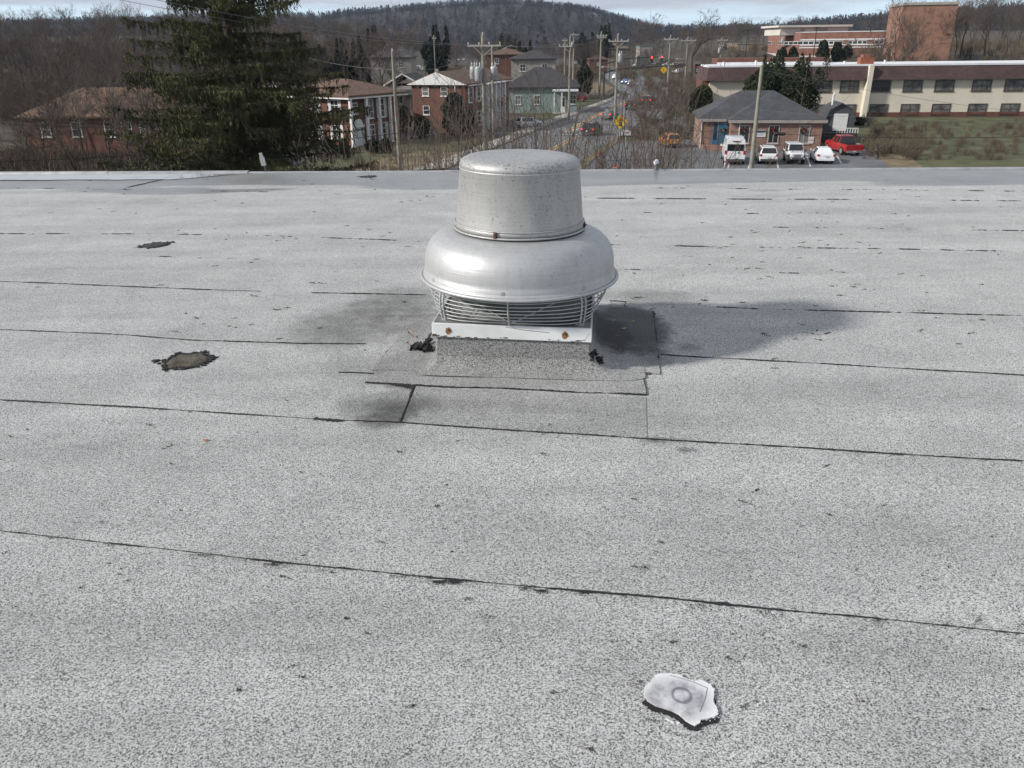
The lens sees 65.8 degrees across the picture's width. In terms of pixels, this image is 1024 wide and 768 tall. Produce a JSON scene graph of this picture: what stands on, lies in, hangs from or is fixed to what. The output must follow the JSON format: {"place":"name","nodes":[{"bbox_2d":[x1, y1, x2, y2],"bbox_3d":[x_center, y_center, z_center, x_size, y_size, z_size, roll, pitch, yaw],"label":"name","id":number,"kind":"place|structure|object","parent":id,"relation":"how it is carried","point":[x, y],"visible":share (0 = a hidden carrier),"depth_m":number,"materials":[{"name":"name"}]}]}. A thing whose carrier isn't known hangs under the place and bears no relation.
{"place":"outdoors","nodes":[
{"label":"outdoors","id":0,"kind":"place"},
{"bbox_2d":[339,151,459,170],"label":"lawn","id":1,"kind":"structure","parent":0,"point":[409,163],"depth_m":70.07,"materials":[{"name":"green plant"}]},
{"bbox_2d":[304,97,600,170],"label":"lawn","id":2,"kind":"structure","parent":0,"point":[590,101],"depth_m":79.55,"materials":[{"name":"plant"}]},
{"bbox_2d":[391,49,401,170],"bbox_3d":[-9.143,-21.368,62.605,0.336,9.565,0.336,-1,23,0],"label":"utility pole","id":3,"kind":"object","parent":2,"relation":"on","point":[394,88],"visible":0.86,"depth_m":62.32,"materials":[{"name":"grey wood"}]},
{"bbox_2d":[440,92,471,137],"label":"evergreen shrub","id":4,"kind":"object","parent":2,"relation":"on","point":[452,102],"visible":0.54,"depth_m":85.45,"materials":[{"name":"green plant"}]},
{"bbox_2d":[0,30,1023,170],"bbox_3d":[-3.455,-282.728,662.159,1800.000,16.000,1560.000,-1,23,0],"label":"ground","id":5,"kind":"structure","parent":0,"point":[419,61],"depth_m":271.30,"materials":[{"name":"plant"}]},
{"bbox_2d":[14,87,210,157],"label":"brick ranch","id":6,"kind":"structure","parent":5,"relation":"on","point":[94,140],"depth_m":74.28,"materials":[{"name":"brown"}]},
{"bbox_2d":[95,0,378,170],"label":"drooping spruce","id":7,"kind":"object","parent":5,"relation":"on","point":[266,117],"visible":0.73,"depth_m":39.47,"materials":[{"name":"green plant"}]},
{"bbox_2d":[331,38,352,79],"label":"cypress","id":8,"kind":"object","parent":5,"relation":"on","point":[336,67],"visible":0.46,"depth_m":138.20,"materials":[{"name":"green plant"}]},
{"bbox_2d":[287,79,408,147],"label":"brick house","id":9,"kind":"structure","parent":5,"relation":"on","point":[358,93],"depth_m":81.83,"materials":[{"name":"brown"}]},
{"bbox_2d":[354,119,364,145],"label":"door","id":10,"kind":"structure","parent":9,"relation":"in","point":[359,123],"depth_m":81.20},
{"bbox_2d":[349,35,372,83],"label":"cypress","id":11,"kind":"object","parent":5,"relation":"on","point":[363,74],"visible":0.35,"depth_m":140.07,"materials":[{"name":"green plant"}]},
{"bbox_2d":[346,54,407,86],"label":"bare tree","id":12,"kind":"object","parent":5,"relation":"on","point":[366,63],"visible":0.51,"depth_m":104.46,"materials":[{"name":"brown plant"}]},
{"bbox_2d":[370,43,417,85],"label":"hip roofed house","id":13,"kind":"structure","parent":5,"relation":"on","point":[409,61],"depth_m":162.59,"materials":[{"name":"grey"}]},
{"bbox_2d":[316,103,479,170],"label":"sapling","id":14,"kind":"object","parent":5,"relation":"on","point":[374,146],"visible":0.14,"depth_m":19.26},
{"bbox_2d":[399,105,413,132],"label":"evergreen shrub","id":15,"kind":"object","parent":5,"relation":"on","point":[403,111],"visible":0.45,"depth_m":91.53,"materials":[{"name":"green plant"}]},
{"bbox_2d":[383,69,438,115],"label":"grey house","id":16,"kind":"structure","parent":5,"relation":"on","point":[406,87],"depth_m":114.78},
{"bbox_2d":[313,70,514,170],"bbox_3d":[-2.506,-4.675,23.937,6.179,9.074,3.066,-14,26,-28],"label":"sapling","id":17,"kind":"object","parent":5,"relation":"on","point":[410,143],"visible":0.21,"depth_m":22.49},
{"bbox_2d":[373,72,457,170],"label":"sapling","id":18,"kind":"object","parent":5,"relation":"on","point":[419,132],"visible":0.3,"depth_m":28.10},
{"bbox_2d":[414,117,430,137],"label":"round bush","id":19,"kind":"object","parent":5,"relation":"on","point":[417,122],"visible":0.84,"depth_m":87.34,"materials":[{"name":"green plant"}]},
{"bbox_2d":[420,24,450,74],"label":"evergreen tree","id":20,"kind":"object","parent":5,"relation":"on","point":[441,52],"visible":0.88,"depth_m":215.54,"materials":[{"name":"green plant"}]},
{"bbox_2d":[369,34,519,170],"bbox_3d":[-2.350,-5.897,25.625,5.407,9.986,2.646,7,25,18],"label":"sapling","id":21,"kind":"object","parent":5,"relation":"on","point":[415,131],"visible":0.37,"depth_m":25.19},
{"bbox_2d":[407,68,512,133],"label":"brick house","id":22,"kind":"structure","parent":5,"relation":"on","point":[429,81],"depth_m":92.04,"materials":[{"name":"brown"}]},
{"bbox_2d":[414,78,508,169],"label":"sapling","id":23,"kind":"object","parent":5,"relation":"on","point":[440,158],"visible":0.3,"depth_m":26.72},
{"bbox_2d":[416,46,510,169],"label":"sapling","id":24,"kind":"object","parent":5,"relation":"on","point":[463,104],"visible":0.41,"depth_m":31.13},
{"bbox_2d":[403,61,529,170],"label":"sapling","id":25,"kind":"object","parent":5,"relation":"on","point":[457,131],"visible":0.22,"depth_m":23.47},
{"bbox_2d":[413,71,536,170],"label":"sapling","id":26,"kind":"object","parent":5,"relation":"on","point":[458,161],"visible":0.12,"depth_m":20.31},
{"bbox_2d":[467,32,500,150],"bbox_3d":[-2.153,-22.639,63.989,2.624,10.652,1.188,4,24,11],"label":"utility pole","id":27,"kind":"object","parent":5,"relation":"on","point":[474,70],"visible":0.89,"depth_m":63.05,"materials":[{"name":"grey wood"}]},
{"bbox_2d":[420,75,559,169],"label":"sapling","id":28,"kind":"object","parent":5,"relation":"on","point":[501,128],"visible":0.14,"depth_m":19.34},
{"bbox_2d":[485,48,522,82],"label":"brick house","id":29,"kind":"structure","parent":5,"relation":"on","point":[499,57],"depth_m":185.32,"materials":[{"name":"red brick"}]},
{"bbox_2d":[0,167,1023,767],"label":"flat roof building","id":30,"kind":"structure","parent":5,"relation":"on","point":[162,649],"depth_m":3.16,"materials":[{"name":"grey"}]},
{"bbox_2d":[0,173,245,179],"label":"puddle","id":31,"kind":"object","parent":30,"relation":"on","point":[167,176],"visible":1,"depth_m":10.77,"materials":[{"name":"grey liquid"}]},
{"bbox_2d":[420,149,618,342],"bbox_3d":[0.041,-0.803,4.335,1.101,0.890,1.101,3,23,6],"label":"exhaust fan","id":32,"kind":"object","parent":30,"relation":"on","point":[519,249],"visible":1,"depth_m":4.01,"materials":[{"name":"silver metal"}]},
{"bbox_2d":[641,672,719,730],"bbox_3d":[0.456,0.830,2.095,0.209,0.009,0.180,16,28,33],"label":"membrane scrap","id":33,"kind":"object","parent":30,"relation":"on","point":[689,704],"visible":1,"depth_m":2.08,"materials":[{"name":"plastic"}]},
{"bbox_2d":[0,0,1023,171],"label":"bare woods","id":34,"kind":"object","parent":5,"relation":"on","point":[104,31],"visible":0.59,"depth_m":139.40,"materials":[{"name":"plant"}]},
{"bbox_2d":[0,36,1023,171],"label":"undergrowth","id":35,"kind":"object","parent":5,"relation":"on","point":[16,163],"visible":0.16,"depth_m":87.98,"materials":[{"name":"plant"}]},
{"bbox_2d":[450,73,589,152],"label":"sapling","id":36,"kind":"object","parent":5,"relation":"on","point":[513,120],"visible":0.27,"depth_m":30.11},
{"bbox_2d":[438,38,604,154],"bbox_3d":[0.638,-9.328,33.283,6.734,10.187,3.353,8,25,19],"label":"sapling","id":37,"kind":"object","parent":5,"relation":"on","point":[536,135],"visible":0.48,"depth_m":32.27,"materials":[{"name":"plant"}]},
{"bbox_2d":[432,5,615,169],"bbox_3d":[0.525,-6.888,26.518,6.152,11.040,3.980,-1,23,0],"label":"sapling","id":38,"kind":"object","parent":5,"relation":"on","point":[508,117],"visible":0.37,"depth_m":25.73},
{"bbox_2d":[459,80,593,156],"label":"sapling","id":39,"kind":"object","parent":5,"relation":"on","point":[538,134],"visible":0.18,"depth_m":26.75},
{"bbox_2d":[509,50,557,80],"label":"dark roofed house","id":40,"kind":"structure","parent":5,"relation":"on","point":[536,58],"depth_m":139.20,"materials":[{"name":"grey"}]},
{"bbox_2d":[452,80,628,167],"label":"sapling","id":41,"kind":"object","parent":5,"relation":"on","point":[535,130],"visible":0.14,"depth_m":20.66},
{"bbox_2d":[509,67,580,113],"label":"teal house","id":42,"kind":"structure","parent":5,"relation":"on","point":[554,75],"depth_m":117.04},
{"bbox_2d":[472,50,646,168],"bbox_3d":[1.587,-5.876,26.090,5.021,9.498,3.791,16,28,34],"label":"sapling","id":43,"kind":"object","parent":5,"relation":"on","point":[618,146],"visible":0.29,"depth_m":25.10,"materials":[{"name":"plant"}]},
{"bbox_2d":[559,36,570,119],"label":"utility pole","id":44,"kind":"object","parent":5,"relation":"on","point":[569,46],"visible":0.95,"depth_m":104.17,"materials":[{"name":"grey wood"}]},
{"bbox_2d":[518,57,620,168],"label":"sapling","id":45,"kind":"object","parent":5,"relation":"on","point":[566,122],"visible":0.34,"depth_m":23.45,"materials":[{"name":"plant"}]},
{"bbox_2d":[574,32,595,64],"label":"evergreen tree","id":46,"kind":"object","parent":5,"relation":"on","point":[582,36],"visible":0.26,"depth_m":315.55,"materials":[{"name":"green plant"}]},
{"bbox_2d":[576,62,594,93],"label":"hedge tree","id":47,"kind":"object","parent":5,"relation":"on","point":[582,79],"visible":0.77,"depth_m":153.24,"materials":[{"name":"green plant"}]},
{"bbox_2d":[535,96,645,168],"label":"sapling","id":48,"kind":"object","parent":5,"relation":"on","point":[594,136],"visible":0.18,"depth_m":29.17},
{"bbox_2d":[587,54,607,71],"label":"brown house","id":49,"kind":"structure","parent":5,"relation":"on","point":[603,60],"depth_m":278.37,"materials":[{"name":"red brick"}]},
{"bbox_2d":[597,23,613,57],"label":"evergreen tree","id":50,"kind":"object","parent":5,"relation":"on","point":[606,40],"visible":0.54,"depth_m":302.38,"materials":[{"name":"green plant"}]},
{"bbox_2d":[544,69,676,168],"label":"sapling","id":51,"kind":"object","parent":5,"relation":"on","point":[647,166],"visible":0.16,"depth_m":22.24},
{"bbox_2d":[506,53,724,168],"bbox_3d":[2.500,-3.562,20.680,5.273,9.483,4.094,-1,23,0],"label":"sapling","id":52,"kind":"object","parent":5,"relation":"on","point":[650,156],"visible":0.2,"depth_m":19.00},
{"bbox_2d":[602,34,628,121],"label":"utility pole","id":53,"kind":"object","parent":5,"relation":"on","point":[619,55],"visible":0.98,"depth_m":99.84,"materials":[{"name":"grey wood"}]},
{"bbox_2d":[607,43,630,69],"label":"tan building","id":54,"kind":"structure","parent":5,"relation":"on","point":[624,50],"depth_m":305.27,"materials":[{"name":"beige"}]},
{"bbox_2d":[564,51,699,168],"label":"sapling","id":55,"kind":"object","parent":5,"relation":"on","point":[639,107],"visible":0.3,"depth_m":25.72,"materials":[{"name":"plant"}]},
{"bbox_2d":[635,46,652,66],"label":"green roofed shed","id":56,"kind":"structure","parent":5,"relation":"on","point":[640,62],"depth_m":314.99,"materials":[{"name":"grey"}]},
{"bbox_2d":[630,13,667,45],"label":"bare tree","id":57,"kind":"object","parent":5,"relation":"on","point":[642,25],"visible":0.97,"depth_m":348.52,"materials":[{"name":"grey plant"}]},
{"bbox_2d":[622,78,678,126],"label":"street tree","id":58,"kind":"object","parent":5,"relation":"on","point":[662,84],"visible":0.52,"depth_m":94.21,"materials":[{"name":"brown plant"}]},
{"bbox_2d":[602,63,704,168],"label":"sapling","id":59,"kind":"object","parent":5,"relation":"on","point":[654,126],"visible":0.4,"depth_m":32.89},
{"bbox_2d":[620,127,692,139],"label":"grass bank","id":60,"kind":"structure","parent":5,"relation":"on","point":[660,134],"depth_m":87.31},
{"bbox_2d":[638,91,678,132],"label":"street tree","id":61,"kind":"object","parent":60,"relation":"on","point":[661,109],"visible":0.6,"depth_m":86.77,"materials":[{"name":"brown plant"}]},
{"bbox_2d":[578,92,755,168],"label":"sapling","id":62,"kind":"object","parent":5,"relation":"on","point":[676,167],"visible":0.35,"depth_m":28.98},
{"bbox_2d":[640,110,741,168],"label":"sapling","id":63,"kind":"object","parent":5,"relation":"on","point":[686,148],"visible":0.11,"depth_m":17.60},
{"bbox_2d":[688,85,712,115],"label":"round bush","id":64,"kind":"object","parent":5,"relation":"on","point":[706,96],"visible":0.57,"depth_m":104.76,"materials":[{"name":"green plant"}]},
{"bbox_2d":[678,8,738,75],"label":"bare tree","id":65,"kind":"object","parent":5,"relation":"on","point":[701,40],"visible":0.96,"depth_m":227.83,"materials":[{"name":"brown plant"}]},
{"bbox_2d":[586,21,852,168],"bbox_3d":[5.864,-4.975,23.018,7.049,10.164,4.704,5,24,14],"label":"sapling","id":66,"kind":"object","parent":5,"relation":"on","point":[660,143],"visible":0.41,"depth_m":22.52,"materials":[{"name":"plant"}]},
{"bbox_2d":[641,60,804,168],"bbox_3d":[5.014,-4.087,22.162,3.930,9.231,3.975,-19,29,-37],"label":"sapling","id":67,"kind":"object","parent":5,"relation":"on","point":[682,164],"visible":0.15,"depth_m":21.18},
{"bbox_2d":[585,140,889,168],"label":"parking lot","id":68,"kind":"structure","parent":5,"relation":"on","point":[851,160],"depth_m":67.80,"materials":[{"name":"asphalt"}]},
{"bbox_2d":[720,135,745,163],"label":"cargo van","id":69,"kind":"object","parent":68,"relation":"on","point":[730,144],"visible":0.87,"depth_m":65.44,"materials":[{"name":"white paint"}]},
{"bbox_2d":[749,62,763,168],"bbox_3d":[17.657,-18.794,57.321,0.360,8.404,0.360,-1,23,0],"label":"utility pole","id":70,"kind":"object","parent":68,"relation":"on","point":[752,153],"visible":0.88,"depth_m":57.12,"materials":[{"name":"grey wood"}]},
{"bbox_2d":[754,144,778,162],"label":"parked suv","id":71,"kind":"object","parent":68,"relation":"on","point":[764,152],"visible":0.9,"depth_m":65.44,"materials":[{"name":"white paint"}]},
{"bbox_2d":[781,141,807,163],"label":"off roader","id":72,"kind":"object","parent":68,"relation":"on","point":[789,147],"visible":0.94,"depth_m":65.96,"materials":[{"name":"white paint"}]},
{"bbox_2d":[810,146,835,162],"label":"parked car","id":73,"kind":"object","parent":68,"relation":"on","point":[821,153],"visible":1,"depth_m":65.72,"materials":[{"name":"white paint"}]},
{"bbox_2d":[824,134,863,154],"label":"pickup truck","id":74,"kind":"object","parent":68,"relation":"on","point":[846,144],"visible":0.87,"depth_m":70.90,"materials":[{"name":"red paint"}]},
{"bbox_2d":[692,90,827,150],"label":"brick office","id":75,"kind":"structure","parent":5,"relation":"on","point":[742,112],"depth_m":74.39,"materials":[{"name":"brown"}]},
{"bbox_2d":[766,125,779,143],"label":"window","id":76,"kind":"structure","parent":75,"relation":"in","point":[772,139],"depth_m":74.04,"materials":[{"name":"grey glass"}]},
{"bbox_2d":[798,125,810,143],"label":"window","id":77,"kind":"structure","parent":75,"relation":"in","point":[803,138],"depth_m":73.65,"materials":[{"name":"grey glass"}]},
{"bbox_2d":[743,49,796,100],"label":"cedar tree","id":78,"kind":"object","parent":5,"relation":"on","point":[771,81],"visible":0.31,"depth_m":91.32,"materials":[{"name":"green plant"}]},
{"bbox_2d":[773,51,831,110],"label":"cedar tree","id":79,"kind":"object","parent":5,"relation":"on","point":[809,99],"visible":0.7,"depth_m":90.02,"materials":[{"name":"green plant"}]},
{"bbox_2d":[815,39,829,57],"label":"hedge tree","id":80,"kind":"object","parent":5,"relation":"on","point":[823,48],"visible":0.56,"depth_m":176.50,"materials":[{"name":"green plant"}]},
{"bbox_2d":[761,24,885,57],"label":"hilltop offices","id":81,"kind":"structure","parent":5,"relation":"on","point":[801,38],"depth_m":188.66,"materials":[{"name":"brick"}]},
{"bbox_2d":[830,41,842,61],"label":"hedge tree","id":82,"kind":"object","parent":5,"relation":"on","point":[836,51],"visible":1,"depth_m":176.79,"materials":[{"name":"green plant"}]},
{"bbox_2d":[696,54,1023,116],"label":"cream building","id":83,"kind":"structure","parent":5,"relation":"on","point":[995,86],"depth_m":104.16,"materials":[{"name":"paint"}]},
{"bbox_2d":[839,81,859,92],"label":"window","id":84,"kind":"structure","parent":83,"relation":"in","point":[855,84],"depth_m":104.60,"materials":[{"name":"glass"}]},
{"bbox_2d":[868,104,888,115],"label":"window","id":85,"kind":"structure","parent":83,"relation":"in","point":[874,107],"depth_m":105.34,"materials":[{"name":"glass"}]},
{"bbox_2d":[871,80,891,91],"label":"window","id":86,"kind":"structure","parent":83,"relation":"in","point":[877,85],"depth_m":104.24,"materials":[{"name":"glass"}]},
{"bbox_2d":[899,104,919,115],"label":"window","id":87,"kind":"structure","parent":83,"relation":"in","point":[904,107],"depth_m":105.03,"materials":[{"name":"glass"}]},
{"bbox_2d":[902,80,923,91],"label":"window","id":88,"kind":"structure","parent":83,"relation":"in","point":[909,85],"depth_m":103.93,"materials":[{"name":"glass"}]},
{"bbox_2d":[930,104,950,115],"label":"window","id":89,"kind":"structure","parent":83,"relation":"in","point":[935,107],"depth_m":104.72,"materials":[{"name":"glass"}]},
{"bbox_2d":[933,80,954,91],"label":"window","id":90,"kind":"structure","parent":83,"relation":"in","point":[940,85],"depth_m":103.60,"materials":[{"name":"glass"}]},
{"bbox_2d":[966,103,987,115],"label":"window","id":91,"kind":"structure","parent":83,"relation":"in","point":[978,108],"depth_m":104.34,"materials":[{"name":"glass"}]},
{"bbox_2d":[970,79,992,91],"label":"window","id":92,"kind":"structure","parent":83,"relation":"in","point":[985,85],"depth_m":103.25,"materials":[{"name":"glass"}]},
{"bbox_2d":[998,103,1020,115],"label":"window","id":93,"kind":"structure","parent":83,"relation":"in","point":[1013,107],"depth_m":104.01,"materials":[{"name":"glass"}]},
{"bbox_2d":[1003,79,1023,91],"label":"window","id":94,"kind":"structure","parent":83,"relation":"in","point":[1010,84],"depth_m":102.91,"materials":[{"name":"glass"}]},
{"bbox_2d":[844,28,890,61],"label":"bare tree","id":95,"kind":"object","parent":5,"relation":"on","point":[880,50],"visible":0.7,"depth_m":141.57,"materials":[{"name":"brown plant"}]},
{"bbox_2d":[868,25,905,61],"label":"bare tree","id":96,"kind":"object","parent":5,"relation":"on","point":[889,52],"visible":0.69,"depth_m":144.75,"materials":[{"name":"brown plant"}]},
{"bbox_2d":[898,12,937,61],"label":"bare tree","id":97,"kind":"object","parent":5,"relation":"on","point":[912,43],"visible":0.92,"depth_m":137.97,"materials":[{"name":"brown plant"}]},
{"bbox_2d":[883,1,959,61],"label":"brick tower","id":98,"kind":"structure","parent":5,"relation":"on","point":[915,9],"depth_m":160.00,"materials":[{"name":"brick"}]},
{"bbox_2d":[853,117,1023,166],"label":"grass bank","id":99,"kind":"structure","parent":5,"relation":"on","point":[1011,159],"depth_m":80.00,"materials":[{"name":"plant"}]},
{"bbox_2d":[819,93,858,142],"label":"barn shed","id":100,"kind":"structure","parent":99,"relation":"on","point":[840,122],"depth_m":79.82,"materials":[{"name":"grey wood"}]},
{"bbox_2d":[832,114,847,130],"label":"door","id":101,"kind":"structure","parent":100,"relation":"in","point":[840,120],"depth_m":79.94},
{"bbox_2d":[879,153,921,167],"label":"dirt patch","id":102,"kind":"object","parent":99,"relation":"on","point":[894,161],"depth_m":66.53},
{"bbox_2d":[0,180,1023,763],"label":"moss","id":103,"kind":"object","parent":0,"point":[548,454],"visible":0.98,"depth_m":3.36,"materials":[{"name":"plant"}]},
{"bbox_2d":[0,0,1023,27],"label":"sky","id":104,"kind":"structure","parent":0,"point":[684,12],"materials":[{"name":"white"}]},
{"bbox_2d":[2,5,1023,58],"bbox_3d":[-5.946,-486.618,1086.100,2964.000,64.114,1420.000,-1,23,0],"label":"hills","id":105,"kind":"structure","parent":0,"point":[453,22],"depth_m":832.20,"materials":[{"name":"plant"}]},
{"bbox_2d":[1,0,1023,58],"bbox_3d":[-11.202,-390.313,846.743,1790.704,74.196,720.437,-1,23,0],"label":"hill forest","id":106,"kind":"object","parent":105,"relation":"on","point":[528,3],"visible":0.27,"depth_m":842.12,"materials":[{"name":"plant"}]},
{"bbox_2d":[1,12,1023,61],"bbox_3d":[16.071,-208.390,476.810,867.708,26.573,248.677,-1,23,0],"label":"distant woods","id":107,"kind":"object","parent":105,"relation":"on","point":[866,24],"visible":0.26,"depth_m":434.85,"materials":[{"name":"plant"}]},
{"bbox_2d":[410,94,618,170],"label":"sidewalk","id":108,"kind":"structure","parent":0,"point":[508,135],"depth_m":88.95,"materials":[{"name":"concrete"}]},
{"bbox_2d":[38,358,1018,642],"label":"bare granules","id":109,"kind":"object","parent":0,"point":[496,584],"visible":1,"depth_m":2.57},
{"bbox_2d":[450,70,660,169],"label":"road","id":110,"kind":"structure","parent":0,"point":[602,107],"depth_m":95.75,"materials":[{"name":"asphalt"}]},
{"label":"grass bank","id":111,"kind":"structure","parent":0,"visible":0},
{"bbox_2d":[664,81,701,117],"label":"street tree","id":112,"kind":"object","parent":111,"relation":"on","point":[686,97],"visible":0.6,"depth_m":105.23,"materials":[{"name":"brown plant"}]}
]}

